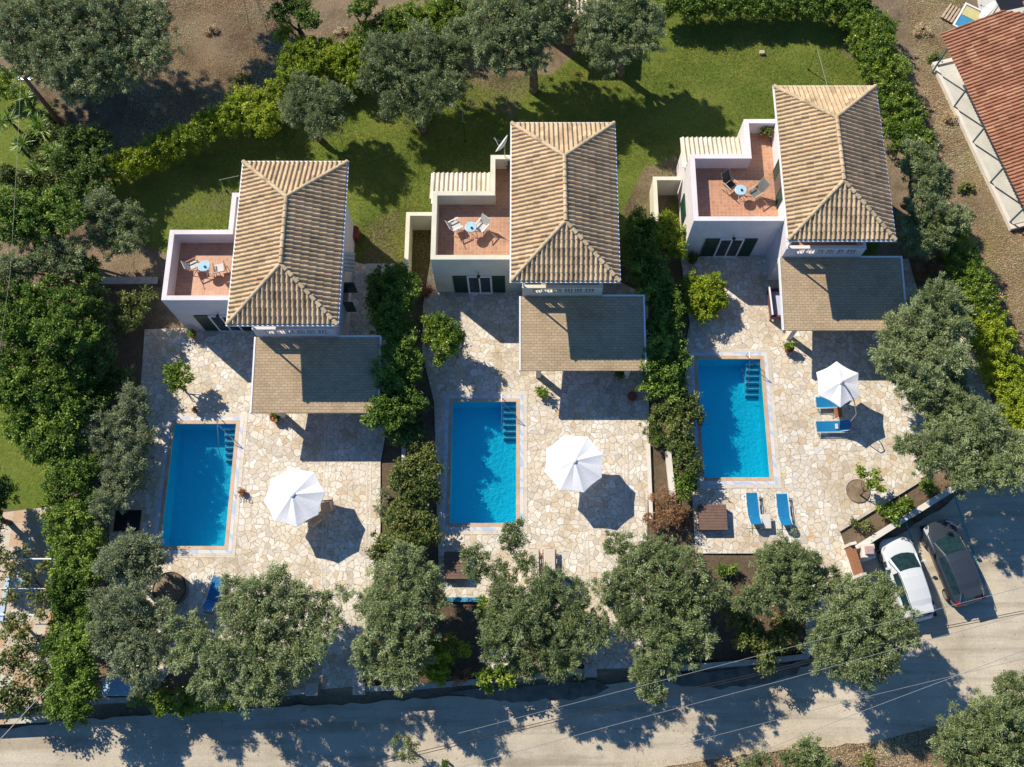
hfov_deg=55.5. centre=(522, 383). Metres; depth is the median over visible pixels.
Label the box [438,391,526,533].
swimming pool
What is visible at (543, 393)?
plant pot
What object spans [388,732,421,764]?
young olive
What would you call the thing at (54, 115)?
utility pole
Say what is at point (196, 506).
swimming pool
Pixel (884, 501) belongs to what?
kerb
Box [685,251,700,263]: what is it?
plant pot
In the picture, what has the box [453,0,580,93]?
olive tree
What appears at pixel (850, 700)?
power cable
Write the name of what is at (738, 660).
power cable
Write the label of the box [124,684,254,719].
hedge bush
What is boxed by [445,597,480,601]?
kerb
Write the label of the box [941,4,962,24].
pallet
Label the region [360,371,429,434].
laurel tree
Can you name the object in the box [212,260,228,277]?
chair
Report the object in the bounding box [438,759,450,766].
weed
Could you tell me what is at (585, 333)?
veranda
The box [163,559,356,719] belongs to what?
olive tree
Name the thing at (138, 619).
olive tree
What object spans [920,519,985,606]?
parked car
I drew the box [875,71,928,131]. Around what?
hedge bush
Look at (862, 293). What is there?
veranda
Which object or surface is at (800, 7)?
hedge bush
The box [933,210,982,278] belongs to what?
hedge bush
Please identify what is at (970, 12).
display board
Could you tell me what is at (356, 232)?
red box
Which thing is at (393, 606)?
olive tree
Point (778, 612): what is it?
dry grass
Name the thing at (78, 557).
hedge tree
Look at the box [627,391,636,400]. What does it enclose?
plant pot
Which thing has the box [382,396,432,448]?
laurel tree
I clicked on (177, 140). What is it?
hedge bush
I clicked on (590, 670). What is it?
gate pillar
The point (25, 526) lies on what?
patio
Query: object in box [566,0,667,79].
olive tree
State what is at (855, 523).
shrub
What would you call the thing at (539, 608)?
olive tree
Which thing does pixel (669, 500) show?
shrub
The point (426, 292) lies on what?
shrub
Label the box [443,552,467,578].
equipment box
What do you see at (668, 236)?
garden bush
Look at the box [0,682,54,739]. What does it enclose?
power cable
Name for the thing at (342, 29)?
weed
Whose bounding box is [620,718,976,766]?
dry grass
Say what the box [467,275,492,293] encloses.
door
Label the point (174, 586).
tree planter
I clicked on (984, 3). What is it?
yard
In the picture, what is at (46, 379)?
evergreen tree
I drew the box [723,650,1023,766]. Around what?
power cable
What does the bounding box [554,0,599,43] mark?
outbuilding
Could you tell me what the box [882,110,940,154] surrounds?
hedge bush
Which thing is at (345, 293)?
window
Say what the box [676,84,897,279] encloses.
villa
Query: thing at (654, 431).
garden bush
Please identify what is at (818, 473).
patio
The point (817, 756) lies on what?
young olive
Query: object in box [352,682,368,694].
gate pillar
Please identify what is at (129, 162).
hedge bush
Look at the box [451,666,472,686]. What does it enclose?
shrub
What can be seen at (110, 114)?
ground
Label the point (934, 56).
weed
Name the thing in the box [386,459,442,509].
garden bush
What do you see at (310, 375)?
veranda
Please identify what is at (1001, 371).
hedge bush
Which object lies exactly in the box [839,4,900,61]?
hedge bush
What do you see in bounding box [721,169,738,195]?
chair
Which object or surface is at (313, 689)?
gate pillar
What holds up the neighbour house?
on the ground at (110, 114)
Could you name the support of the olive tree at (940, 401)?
on the ground at (110, 114)
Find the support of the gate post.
on the ground at (110, 114)
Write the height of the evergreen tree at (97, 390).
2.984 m
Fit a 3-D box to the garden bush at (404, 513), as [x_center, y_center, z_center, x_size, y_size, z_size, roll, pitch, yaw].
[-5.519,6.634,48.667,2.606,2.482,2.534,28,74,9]
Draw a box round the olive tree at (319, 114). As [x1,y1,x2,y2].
[277,68,356,141]
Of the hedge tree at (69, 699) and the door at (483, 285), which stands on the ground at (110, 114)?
the hedge tree at (69, 699)
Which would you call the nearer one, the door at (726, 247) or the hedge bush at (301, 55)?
the door at (726, 247)
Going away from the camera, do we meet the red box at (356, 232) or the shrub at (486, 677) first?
the shrub at (486, 677)
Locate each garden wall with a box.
[99,277,160,286]
[402,442,405,460]
[665,451,677,512]
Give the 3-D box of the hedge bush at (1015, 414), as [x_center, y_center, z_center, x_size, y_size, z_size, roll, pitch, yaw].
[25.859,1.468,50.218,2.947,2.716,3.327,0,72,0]
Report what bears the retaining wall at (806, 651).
on the ground at (110, 114)
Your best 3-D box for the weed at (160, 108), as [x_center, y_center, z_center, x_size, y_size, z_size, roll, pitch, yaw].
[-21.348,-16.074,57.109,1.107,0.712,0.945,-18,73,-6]
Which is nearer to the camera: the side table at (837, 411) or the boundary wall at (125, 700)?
the boundary wall at (125, 700)
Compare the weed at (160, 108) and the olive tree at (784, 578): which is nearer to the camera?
the olive tree at (784, 578)
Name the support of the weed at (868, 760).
on the ground at (110, 114)
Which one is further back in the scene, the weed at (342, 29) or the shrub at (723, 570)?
the weed at (342, 29)
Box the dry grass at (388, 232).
[356,205,430,277]
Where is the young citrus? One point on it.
(170, 373)
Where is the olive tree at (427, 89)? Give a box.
[354,16,479,134]
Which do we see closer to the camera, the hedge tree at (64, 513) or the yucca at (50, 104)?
the hedge tree at (64, 513)
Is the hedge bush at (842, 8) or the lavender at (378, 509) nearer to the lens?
the lavender at (378, 509)
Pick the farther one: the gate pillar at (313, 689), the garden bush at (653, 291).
the garden bush at (653, 291)
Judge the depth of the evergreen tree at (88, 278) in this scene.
50.11 m
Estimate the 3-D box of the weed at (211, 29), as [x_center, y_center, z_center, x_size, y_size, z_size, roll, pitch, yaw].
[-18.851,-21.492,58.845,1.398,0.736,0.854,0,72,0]
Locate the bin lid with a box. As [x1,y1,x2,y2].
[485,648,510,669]
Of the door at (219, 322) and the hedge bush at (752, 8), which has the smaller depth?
the door at (219, 322)
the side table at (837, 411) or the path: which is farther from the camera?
the path
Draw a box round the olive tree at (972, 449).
[891,396,1023,500]
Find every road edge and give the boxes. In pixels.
[448,680,608,702]
[661,661,801,689]
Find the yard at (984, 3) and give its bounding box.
[977,0,1023,14]
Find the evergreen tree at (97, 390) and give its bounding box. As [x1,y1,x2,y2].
[72,363,129,421]
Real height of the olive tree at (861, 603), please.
5.116 m
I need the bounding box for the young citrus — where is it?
[161,360,196,392]
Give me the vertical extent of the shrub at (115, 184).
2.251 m
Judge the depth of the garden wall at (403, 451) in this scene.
50.50 m
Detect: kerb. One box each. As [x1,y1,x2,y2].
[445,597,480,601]
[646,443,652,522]
[838,478,921,531]
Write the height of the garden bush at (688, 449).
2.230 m
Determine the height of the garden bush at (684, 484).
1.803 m
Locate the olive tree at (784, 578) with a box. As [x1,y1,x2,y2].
[730,524,844,621]
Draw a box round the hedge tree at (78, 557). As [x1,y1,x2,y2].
[43,523,107,588]
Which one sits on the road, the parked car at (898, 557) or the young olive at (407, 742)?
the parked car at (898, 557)
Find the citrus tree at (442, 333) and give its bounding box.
[418,309,464,366]
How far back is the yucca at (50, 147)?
55.09 m
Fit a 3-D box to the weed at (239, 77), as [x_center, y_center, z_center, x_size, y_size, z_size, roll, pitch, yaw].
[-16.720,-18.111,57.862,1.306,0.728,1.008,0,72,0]
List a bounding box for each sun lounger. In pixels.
[201,574,223,615]
[526,549,540,585]
[542,548,556,586]
[744,491,761,528]
[774,492,792,529]
[814,396,851,409]
[814,419,852,433]
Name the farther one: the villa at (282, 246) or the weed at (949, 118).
the weed at (949, 118)
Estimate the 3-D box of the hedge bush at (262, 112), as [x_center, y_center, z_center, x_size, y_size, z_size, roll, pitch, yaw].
[-15.299,-15.698,55.815,3.760,2.718,4.236,0,72,0]
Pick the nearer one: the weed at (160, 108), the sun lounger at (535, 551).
the sun lounger at (535, 551)
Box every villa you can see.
[161,159,357,336]
[429,121,620,295]
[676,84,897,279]
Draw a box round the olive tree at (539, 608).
[459,516,614,685]
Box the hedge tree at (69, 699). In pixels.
[41,664,102,732]
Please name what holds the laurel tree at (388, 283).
on the ground at (110, 114)
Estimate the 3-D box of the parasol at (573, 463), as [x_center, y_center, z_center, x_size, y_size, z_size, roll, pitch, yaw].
[2.580,4.216,49.283,2.962,2.680,2.962,0,72,0]
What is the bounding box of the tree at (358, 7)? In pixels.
[344,0,378,38]
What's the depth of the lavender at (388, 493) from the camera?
49.70 m
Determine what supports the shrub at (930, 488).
on the ground at (110, 114)
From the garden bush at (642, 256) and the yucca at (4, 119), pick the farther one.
the yucca at (4, 119)
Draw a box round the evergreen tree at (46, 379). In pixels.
[0,338,94,416]
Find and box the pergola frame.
[0,558,51,622]
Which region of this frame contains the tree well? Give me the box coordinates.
[846,479,869,502]
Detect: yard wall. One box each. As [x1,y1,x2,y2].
[404,212,431,273]
[649,177,680,230]
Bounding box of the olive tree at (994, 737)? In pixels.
[925,669,1023,766]
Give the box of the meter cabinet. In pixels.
[101,678,133,695]
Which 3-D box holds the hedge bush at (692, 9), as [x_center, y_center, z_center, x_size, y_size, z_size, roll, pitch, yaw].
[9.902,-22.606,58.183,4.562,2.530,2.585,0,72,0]
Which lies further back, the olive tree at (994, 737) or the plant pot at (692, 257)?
the plant pot at (692, 257)
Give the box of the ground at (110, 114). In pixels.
[0,0,1023,766]
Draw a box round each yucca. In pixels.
[0,110,19,132]
[7,132,34,155]
[13,88,40,117]
[22,159,46,179]
[26,111,50,141]
[37,139,62,157]
[43,100,57,112]
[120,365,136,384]
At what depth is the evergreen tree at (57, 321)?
48.94 m
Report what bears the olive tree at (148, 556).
on the ground at (110, 114)
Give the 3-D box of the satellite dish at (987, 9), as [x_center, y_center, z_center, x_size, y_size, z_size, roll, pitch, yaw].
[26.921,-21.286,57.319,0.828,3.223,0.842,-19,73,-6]
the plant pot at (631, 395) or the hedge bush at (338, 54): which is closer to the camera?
the plant pot at (631, 395)
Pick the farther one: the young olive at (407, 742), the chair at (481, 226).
the chair at (481, 226)
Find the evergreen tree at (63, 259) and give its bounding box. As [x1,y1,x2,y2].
[0,233,93,288]
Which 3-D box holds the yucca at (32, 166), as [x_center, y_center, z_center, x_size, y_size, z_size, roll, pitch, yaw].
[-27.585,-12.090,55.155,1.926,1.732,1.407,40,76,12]
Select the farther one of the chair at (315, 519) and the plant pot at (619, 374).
the plant pot at (619, 374)
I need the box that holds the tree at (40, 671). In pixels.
[0,612,54,723]
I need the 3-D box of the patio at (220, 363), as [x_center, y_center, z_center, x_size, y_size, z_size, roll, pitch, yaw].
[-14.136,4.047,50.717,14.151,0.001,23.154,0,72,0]
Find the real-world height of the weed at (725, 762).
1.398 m
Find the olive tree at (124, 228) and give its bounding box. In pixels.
[75,185,155,262]
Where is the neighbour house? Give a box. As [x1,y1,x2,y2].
[931,1,1023,230]
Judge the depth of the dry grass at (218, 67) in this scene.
58.28 m
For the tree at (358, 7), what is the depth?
56.30 m
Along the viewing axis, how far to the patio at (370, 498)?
50.10 m
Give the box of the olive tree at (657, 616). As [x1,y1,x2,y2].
[589,526,734,708]
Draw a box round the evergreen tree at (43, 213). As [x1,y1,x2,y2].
[0,182,88,251]
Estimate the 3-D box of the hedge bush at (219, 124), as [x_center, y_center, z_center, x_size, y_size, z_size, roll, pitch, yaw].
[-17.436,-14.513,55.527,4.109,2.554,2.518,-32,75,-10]
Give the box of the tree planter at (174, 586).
[152,571,188,604]
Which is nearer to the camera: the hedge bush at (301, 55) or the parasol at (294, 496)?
the parasol at (294, 496)
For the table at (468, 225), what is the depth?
50.64 m
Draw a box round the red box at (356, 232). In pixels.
[353,226,359,241]
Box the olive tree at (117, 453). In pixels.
[75,379,160,525]
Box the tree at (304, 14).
[265,0,322,38]
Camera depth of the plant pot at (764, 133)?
52.56 m
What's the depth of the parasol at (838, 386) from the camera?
49.54 m
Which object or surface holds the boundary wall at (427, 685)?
on the ground at (110, 114)
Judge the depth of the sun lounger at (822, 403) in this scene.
51.34 m
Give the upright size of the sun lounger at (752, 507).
0.734 m
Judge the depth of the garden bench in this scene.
52.86 m
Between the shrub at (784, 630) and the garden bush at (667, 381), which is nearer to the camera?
the shrub at (784, 630)
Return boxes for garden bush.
[362,515,443,566]
[381,487,437,534]
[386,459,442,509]
[393,439,448,479]
[621,204,666,247]
[623,233,674,287]
[632,263,682,307]
[637,324,689,382]
[637,347,694,405]
[638,418,668,447]
[645,289,686,338]
[648,387,708,442]
[655,210,688,259]
[662,429,705,479]
[672,466,700,503]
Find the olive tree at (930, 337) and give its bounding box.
[866,271,980,400]
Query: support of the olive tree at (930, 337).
on the ground at (110, 114)
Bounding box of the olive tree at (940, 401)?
[905,372,985,430]
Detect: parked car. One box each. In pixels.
[877,536,936,621]
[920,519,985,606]
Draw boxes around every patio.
[0,506,55,723]
[109,262,388,690]
[320,402,628,633]
[422,260,648,668]
[681,255,992,646]
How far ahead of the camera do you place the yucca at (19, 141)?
55.28 m
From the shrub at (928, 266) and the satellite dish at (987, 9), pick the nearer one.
the shrub at (928, 266)
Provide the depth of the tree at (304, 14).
56.12 m
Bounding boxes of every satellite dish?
[493,135,507,156]
[979,1,995,17]
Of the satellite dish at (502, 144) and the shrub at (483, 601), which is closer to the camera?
the shrub at (483, 601)
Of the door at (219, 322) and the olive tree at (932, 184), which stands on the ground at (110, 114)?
the olive tree at (932, 184)
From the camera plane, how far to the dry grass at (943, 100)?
56.06 m
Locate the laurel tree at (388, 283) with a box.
[362,260,418,312]
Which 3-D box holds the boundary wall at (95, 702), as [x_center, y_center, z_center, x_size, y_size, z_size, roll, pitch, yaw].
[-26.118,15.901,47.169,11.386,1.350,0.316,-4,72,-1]
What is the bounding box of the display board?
[952,3,981,26]
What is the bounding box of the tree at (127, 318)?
[108,284,158,337]
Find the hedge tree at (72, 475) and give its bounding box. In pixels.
[38,448,101,503]
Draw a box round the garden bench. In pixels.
[766,287,780,320]
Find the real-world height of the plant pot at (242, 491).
0.686 m
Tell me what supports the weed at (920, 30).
on the ground at (110, 114)
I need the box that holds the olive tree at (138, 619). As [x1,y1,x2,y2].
[84,568,179,700]
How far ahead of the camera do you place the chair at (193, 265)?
50.20 m
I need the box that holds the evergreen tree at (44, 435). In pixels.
[0,391,93,466]
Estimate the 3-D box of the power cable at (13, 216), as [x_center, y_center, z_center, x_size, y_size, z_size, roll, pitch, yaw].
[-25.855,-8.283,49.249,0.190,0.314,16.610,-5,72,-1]
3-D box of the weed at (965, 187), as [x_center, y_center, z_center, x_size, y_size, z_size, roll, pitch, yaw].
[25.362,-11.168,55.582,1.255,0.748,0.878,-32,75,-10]
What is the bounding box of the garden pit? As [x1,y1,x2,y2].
[111,509,143,532]
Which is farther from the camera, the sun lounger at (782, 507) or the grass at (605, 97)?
the grass at (605, 97)
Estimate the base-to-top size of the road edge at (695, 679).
0.001 m
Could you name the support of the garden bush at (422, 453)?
on the ground at (110, 114)
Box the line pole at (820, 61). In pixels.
[807,49,826,83]
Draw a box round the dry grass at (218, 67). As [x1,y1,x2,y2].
[117,0,292,156]
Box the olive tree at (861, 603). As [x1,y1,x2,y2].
[797,568,923,693]
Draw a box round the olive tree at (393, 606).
[347,537,452,697]
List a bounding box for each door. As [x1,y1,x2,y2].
[208,315,243,331]
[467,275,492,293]
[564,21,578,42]
[713,238,744,256]
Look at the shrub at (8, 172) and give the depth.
54.89 m
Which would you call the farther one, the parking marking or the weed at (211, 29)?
the weed at (211, 29)
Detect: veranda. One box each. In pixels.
[250,335,381,417]
[519,295,646,377]
[778,256,905,339]
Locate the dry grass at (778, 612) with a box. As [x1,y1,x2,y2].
[766,603,787,622]
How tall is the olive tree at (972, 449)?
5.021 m
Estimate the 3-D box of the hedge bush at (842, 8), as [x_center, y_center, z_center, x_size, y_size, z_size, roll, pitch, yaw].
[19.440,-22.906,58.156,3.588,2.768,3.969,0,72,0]
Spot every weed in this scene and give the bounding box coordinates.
[150,102,168,115]
[201,23,217,35]
[230,70,251,83]
[333,24,352,34]
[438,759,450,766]
[715,755,735,766]
[856,750,875,766]
[911,22,932,37]
[926,49,943,63]
[941,111,958,123]
[956,181,977,195]
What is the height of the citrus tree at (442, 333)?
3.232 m
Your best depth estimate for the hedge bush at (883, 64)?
56.03 m
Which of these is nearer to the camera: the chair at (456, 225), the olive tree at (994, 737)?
the olive tree at (994, 737)
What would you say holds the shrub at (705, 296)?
on the ground at (110, 114)
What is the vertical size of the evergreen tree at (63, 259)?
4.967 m
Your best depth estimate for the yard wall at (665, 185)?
54.29 m
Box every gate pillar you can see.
[305,683,323,695]
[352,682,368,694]
[583,664,596,676]
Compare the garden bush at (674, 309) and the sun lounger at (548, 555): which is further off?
the garden bush at (674, 309)
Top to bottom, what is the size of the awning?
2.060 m
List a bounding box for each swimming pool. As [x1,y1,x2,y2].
[150,413,247,557]
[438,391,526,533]
[686,349,781,487]
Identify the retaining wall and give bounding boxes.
[802,557,860,657]
[855,476,973,551]
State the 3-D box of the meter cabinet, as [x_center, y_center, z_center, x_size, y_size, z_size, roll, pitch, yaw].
[-19.487,14.686,47.082,1.440,0.770,0.840,0,72,0]
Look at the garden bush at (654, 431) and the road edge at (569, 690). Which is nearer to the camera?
the road edge at (569, 690)
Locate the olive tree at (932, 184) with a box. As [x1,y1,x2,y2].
[898,133,955,213]
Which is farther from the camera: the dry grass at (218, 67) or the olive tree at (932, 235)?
the dry grass at (218, 67)
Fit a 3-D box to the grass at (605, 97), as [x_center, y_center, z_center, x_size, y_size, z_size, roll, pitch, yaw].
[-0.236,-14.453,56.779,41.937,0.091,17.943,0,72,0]
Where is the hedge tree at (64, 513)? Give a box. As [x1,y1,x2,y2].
[37,486,106,546]
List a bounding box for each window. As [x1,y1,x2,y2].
[343,284,348,301]
[774,171,780,196]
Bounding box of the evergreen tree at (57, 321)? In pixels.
[0,268,100,360]
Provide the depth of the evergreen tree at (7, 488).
47.73 m
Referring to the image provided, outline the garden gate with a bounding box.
[843,541,866,578]
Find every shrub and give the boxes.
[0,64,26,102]
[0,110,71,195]
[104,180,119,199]
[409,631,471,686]
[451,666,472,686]
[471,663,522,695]
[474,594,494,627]
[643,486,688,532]
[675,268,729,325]
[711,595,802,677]
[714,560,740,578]
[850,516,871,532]
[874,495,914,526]
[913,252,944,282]
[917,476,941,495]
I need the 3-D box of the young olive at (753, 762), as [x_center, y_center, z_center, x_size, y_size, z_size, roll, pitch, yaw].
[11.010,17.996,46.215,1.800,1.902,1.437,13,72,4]
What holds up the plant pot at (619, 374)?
on the patio at (487, 359)
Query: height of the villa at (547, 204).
7.849 m
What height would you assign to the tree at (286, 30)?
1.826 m
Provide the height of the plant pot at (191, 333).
0.900 m
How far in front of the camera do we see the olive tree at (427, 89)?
53.49 m
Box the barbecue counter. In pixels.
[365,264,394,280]
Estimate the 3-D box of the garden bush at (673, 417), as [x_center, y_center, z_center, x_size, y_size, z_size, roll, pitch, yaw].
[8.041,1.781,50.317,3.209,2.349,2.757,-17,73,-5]
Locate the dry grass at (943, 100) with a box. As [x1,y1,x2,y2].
[905,0,1023,361]
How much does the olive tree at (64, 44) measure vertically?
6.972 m
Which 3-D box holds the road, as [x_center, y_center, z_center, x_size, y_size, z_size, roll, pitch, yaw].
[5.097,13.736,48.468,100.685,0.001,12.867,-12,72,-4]
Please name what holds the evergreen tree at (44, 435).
on the ground at (110, 114)
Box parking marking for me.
[905,493,984,584]
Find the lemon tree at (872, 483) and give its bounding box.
[854,462,887,494]
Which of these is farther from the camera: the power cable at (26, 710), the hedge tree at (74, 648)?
the hedge tree at (74, 648)
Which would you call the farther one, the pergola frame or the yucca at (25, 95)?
the yucca at (25, 95)
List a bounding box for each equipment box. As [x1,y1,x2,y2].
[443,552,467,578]
[697,504,727,530]
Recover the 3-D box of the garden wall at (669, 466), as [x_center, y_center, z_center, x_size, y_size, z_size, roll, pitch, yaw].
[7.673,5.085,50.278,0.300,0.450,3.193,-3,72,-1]
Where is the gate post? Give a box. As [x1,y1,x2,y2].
[857,544,875,562]
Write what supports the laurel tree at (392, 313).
on the ground at (110, 114)
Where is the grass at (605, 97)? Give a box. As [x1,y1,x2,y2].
[154,11,875,273]
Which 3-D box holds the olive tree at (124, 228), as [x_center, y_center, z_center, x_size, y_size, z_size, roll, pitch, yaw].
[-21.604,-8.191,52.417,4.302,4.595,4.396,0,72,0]
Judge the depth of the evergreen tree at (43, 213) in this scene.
50.05 m
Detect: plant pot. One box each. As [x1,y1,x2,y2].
[186,328,196,338]
[191,405,197,413]
[235,487,245,497]
[268,413,280,422]
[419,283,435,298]
[534,385,552,398]
[611,371,625,381]
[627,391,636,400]
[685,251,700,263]
[759,125,773,137]
[780,340,797,352]
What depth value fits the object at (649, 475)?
50.37 m
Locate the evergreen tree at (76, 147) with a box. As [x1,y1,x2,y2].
[43,121,116,202]
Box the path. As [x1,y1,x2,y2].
[350,265,372,323]
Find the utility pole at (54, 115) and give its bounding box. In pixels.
[18,75,66,127]
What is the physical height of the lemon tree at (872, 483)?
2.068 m
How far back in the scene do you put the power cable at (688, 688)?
42.51 m
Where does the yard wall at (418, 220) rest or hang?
on the ground at (110, 114)
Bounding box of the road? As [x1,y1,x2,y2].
[0,476,1023,766]
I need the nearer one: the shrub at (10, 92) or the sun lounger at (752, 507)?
the sun lounger at (752, 507)
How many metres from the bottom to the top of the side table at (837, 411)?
0.455 m
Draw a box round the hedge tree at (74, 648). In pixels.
[40,618,99,688]
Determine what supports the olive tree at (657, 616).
on the ground at (110, 114)
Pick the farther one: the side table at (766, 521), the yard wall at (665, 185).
the yard wall at (665, 185)
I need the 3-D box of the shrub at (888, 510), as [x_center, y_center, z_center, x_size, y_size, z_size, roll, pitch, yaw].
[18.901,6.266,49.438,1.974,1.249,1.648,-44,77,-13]
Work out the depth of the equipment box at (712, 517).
49.33 m
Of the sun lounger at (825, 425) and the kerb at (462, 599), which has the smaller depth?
the kerb at (462, 599)
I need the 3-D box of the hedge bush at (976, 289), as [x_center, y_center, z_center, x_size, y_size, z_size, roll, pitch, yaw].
[24.187,-4.905,52.239,2.825,2.837,3.620,-23,73,-7]
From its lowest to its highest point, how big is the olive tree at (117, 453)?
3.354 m
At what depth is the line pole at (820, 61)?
56.57 m
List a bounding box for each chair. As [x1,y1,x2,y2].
[180,257,199,275]
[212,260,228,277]
[308,515,323,528]
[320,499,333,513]
[445,217,463,236]
[474,213,490,237]
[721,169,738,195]
[746,177,770,203]
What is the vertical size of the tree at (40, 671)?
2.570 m
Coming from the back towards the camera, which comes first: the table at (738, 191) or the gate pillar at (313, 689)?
the table at (738, 191)
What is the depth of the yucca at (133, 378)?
51.34 m
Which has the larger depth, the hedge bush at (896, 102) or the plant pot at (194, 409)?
the hedge bush at (896, 102)
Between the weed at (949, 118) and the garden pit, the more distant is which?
the weed at (949, 118)
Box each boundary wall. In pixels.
[0,699,103,712]
[98,688,305,703]
[365,669,584,691]
[653,654,807,672]
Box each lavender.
[372,499,390,518]
[377,487,390,500]
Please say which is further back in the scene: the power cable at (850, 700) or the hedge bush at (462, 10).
the hedge bush at (462, 10)
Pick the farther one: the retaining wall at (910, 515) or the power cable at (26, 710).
the retaining wall at (910, 515)
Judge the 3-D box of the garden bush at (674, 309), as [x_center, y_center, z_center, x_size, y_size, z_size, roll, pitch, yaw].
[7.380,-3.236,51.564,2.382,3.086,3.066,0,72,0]
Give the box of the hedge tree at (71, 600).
[44,567,102,637]
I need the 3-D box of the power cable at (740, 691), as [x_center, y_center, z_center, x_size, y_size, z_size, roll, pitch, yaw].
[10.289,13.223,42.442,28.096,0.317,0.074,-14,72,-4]
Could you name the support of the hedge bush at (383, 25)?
on the ground at (110, 114)
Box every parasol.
[264,467,324,526]
[544,434,602,492]
[816,361,859,435]
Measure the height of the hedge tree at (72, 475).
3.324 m
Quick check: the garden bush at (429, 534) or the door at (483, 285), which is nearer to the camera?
the garden bush at (429, 534)
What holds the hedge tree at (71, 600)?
on the ground at (110, 114)
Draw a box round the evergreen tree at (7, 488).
[0,468,20,543]
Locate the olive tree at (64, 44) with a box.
[0,0,184,109]
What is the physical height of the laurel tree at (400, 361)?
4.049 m
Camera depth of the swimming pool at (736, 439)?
52.42 m
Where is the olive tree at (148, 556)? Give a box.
[88,526,170,589]
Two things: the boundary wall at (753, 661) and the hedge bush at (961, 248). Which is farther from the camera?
the hedge bush at (961, 248)
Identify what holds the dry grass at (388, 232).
on the ground at (110, 114)
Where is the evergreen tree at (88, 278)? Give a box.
[67,254,118,375]
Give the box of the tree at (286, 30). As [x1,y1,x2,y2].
[271,18,329,47]
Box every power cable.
[0,82,20,346]
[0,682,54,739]
[356,610,1023,766]
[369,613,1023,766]
[458,587,1022,733]
[462,614,1022,766]
[680,658,1023,744]
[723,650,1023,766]
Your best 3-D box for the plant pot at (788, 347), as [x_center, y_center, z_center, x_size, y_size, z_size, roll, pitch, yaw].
[14.298,-1.997,52.199,0.952,0.931,0.641,0,72,0]
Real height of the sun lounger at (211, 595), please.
0.734 m
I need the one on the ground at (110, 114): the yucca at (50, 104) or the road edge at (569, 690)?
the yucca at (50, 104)
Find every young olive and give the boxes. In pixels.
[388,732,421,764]
[737,748,773,766]
[776,731,835,766]
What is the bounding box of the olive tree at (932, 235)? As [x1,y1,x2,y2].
[895,195,974,260]
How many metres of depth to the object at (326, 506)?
49.48 m
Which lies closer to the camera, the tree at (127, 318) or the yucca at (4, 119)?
the tree at (127, 318)
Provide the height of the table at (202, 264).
0.751 m
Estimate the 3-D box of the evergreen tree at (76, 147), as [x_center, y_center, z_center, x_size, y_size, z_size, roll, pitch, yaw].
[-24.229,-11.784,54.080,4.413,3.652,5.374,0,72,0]
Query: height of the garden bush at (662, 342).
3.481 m
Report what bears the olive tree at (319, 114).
on the ground at (110, 114)
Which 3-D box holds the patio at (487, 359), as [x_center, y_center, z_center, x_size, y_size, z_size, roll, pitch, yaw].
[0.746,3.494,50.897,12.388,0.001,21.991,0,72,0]
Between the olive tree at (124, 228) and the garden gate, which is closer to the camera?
the garden gate
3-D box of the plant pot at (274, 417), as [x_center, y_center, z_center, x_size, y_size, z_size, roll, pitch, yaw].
[-12.988,1.635,51.064,0.838,0.835,0.912,0,72,0]
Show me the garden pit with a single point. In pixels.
(132, 518)
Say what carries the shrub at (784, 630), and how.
on the ground at (110, 114)
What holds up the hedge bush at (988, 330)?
on the ground at (110, 114)
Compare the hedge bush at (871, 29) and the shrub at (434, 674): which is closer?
the shrub at (434, 674)
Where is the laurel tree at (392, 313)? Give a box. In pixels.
[365,269,422,342]
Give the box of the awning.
[993,0,1023,12]
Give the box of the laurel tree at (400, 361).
[364,319,425,389]
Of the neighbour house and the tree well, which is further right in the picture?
the neighbour house
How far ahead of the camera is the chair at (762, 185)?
51.47 m
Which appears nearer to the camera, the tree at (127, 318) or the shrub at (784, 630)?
the shrub at (784, 630)
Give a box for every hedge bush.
[99,144,155,182]
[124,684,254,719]
[135,122,203,173]
[179,100,250,146]
[222,74,286,141]
[273,34,334,93]
[310,34,368,91]
[344,4,408,63]
[383,0,459,44]
[431,0,475,36]
[655,0,726,20]
[712,0,782,22]
[763,0,836,23]
[822,0,878,25]
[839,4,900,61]
[848,35,913,92]
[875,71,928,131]
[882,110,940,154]
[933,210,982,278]
[945,257,1007,321]
[963,302,1021,360]
[974,343,1023,404]
[995,380,1023,438]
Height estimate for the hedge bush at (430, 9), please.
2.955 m
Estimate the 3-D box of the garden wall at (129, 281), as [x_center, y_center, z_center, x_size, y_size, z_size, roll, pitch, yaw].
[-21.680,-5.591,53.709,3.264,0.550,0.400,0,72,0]
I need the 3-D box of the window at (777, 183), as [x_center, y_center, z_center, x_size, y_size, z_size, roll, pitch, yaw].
[13.564,-10.706,51.165,0.068,2.040,0.900,0,72,0]
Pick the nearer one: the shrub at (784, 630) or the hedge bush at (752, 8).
the shrub at (784, 630)
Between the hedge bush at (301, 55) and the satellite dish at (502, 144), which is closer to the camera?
the satellite dish at (502, 144)
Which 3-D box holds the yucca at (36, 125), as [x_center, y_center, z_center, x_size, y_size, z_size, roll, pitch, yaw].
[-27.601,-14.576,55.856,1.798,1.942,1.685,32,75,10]
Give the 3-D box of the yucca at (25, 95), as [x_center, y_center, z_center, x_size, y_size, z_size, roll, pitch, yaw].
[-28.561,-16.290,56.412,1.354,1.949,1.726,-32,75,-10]
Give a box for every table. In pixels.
[198,260,212,275]
[465,222,476,237]
[733,185,746,199]
[760,514,770,528]
[833,407,842,418]
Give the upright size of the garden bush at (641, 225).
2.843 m

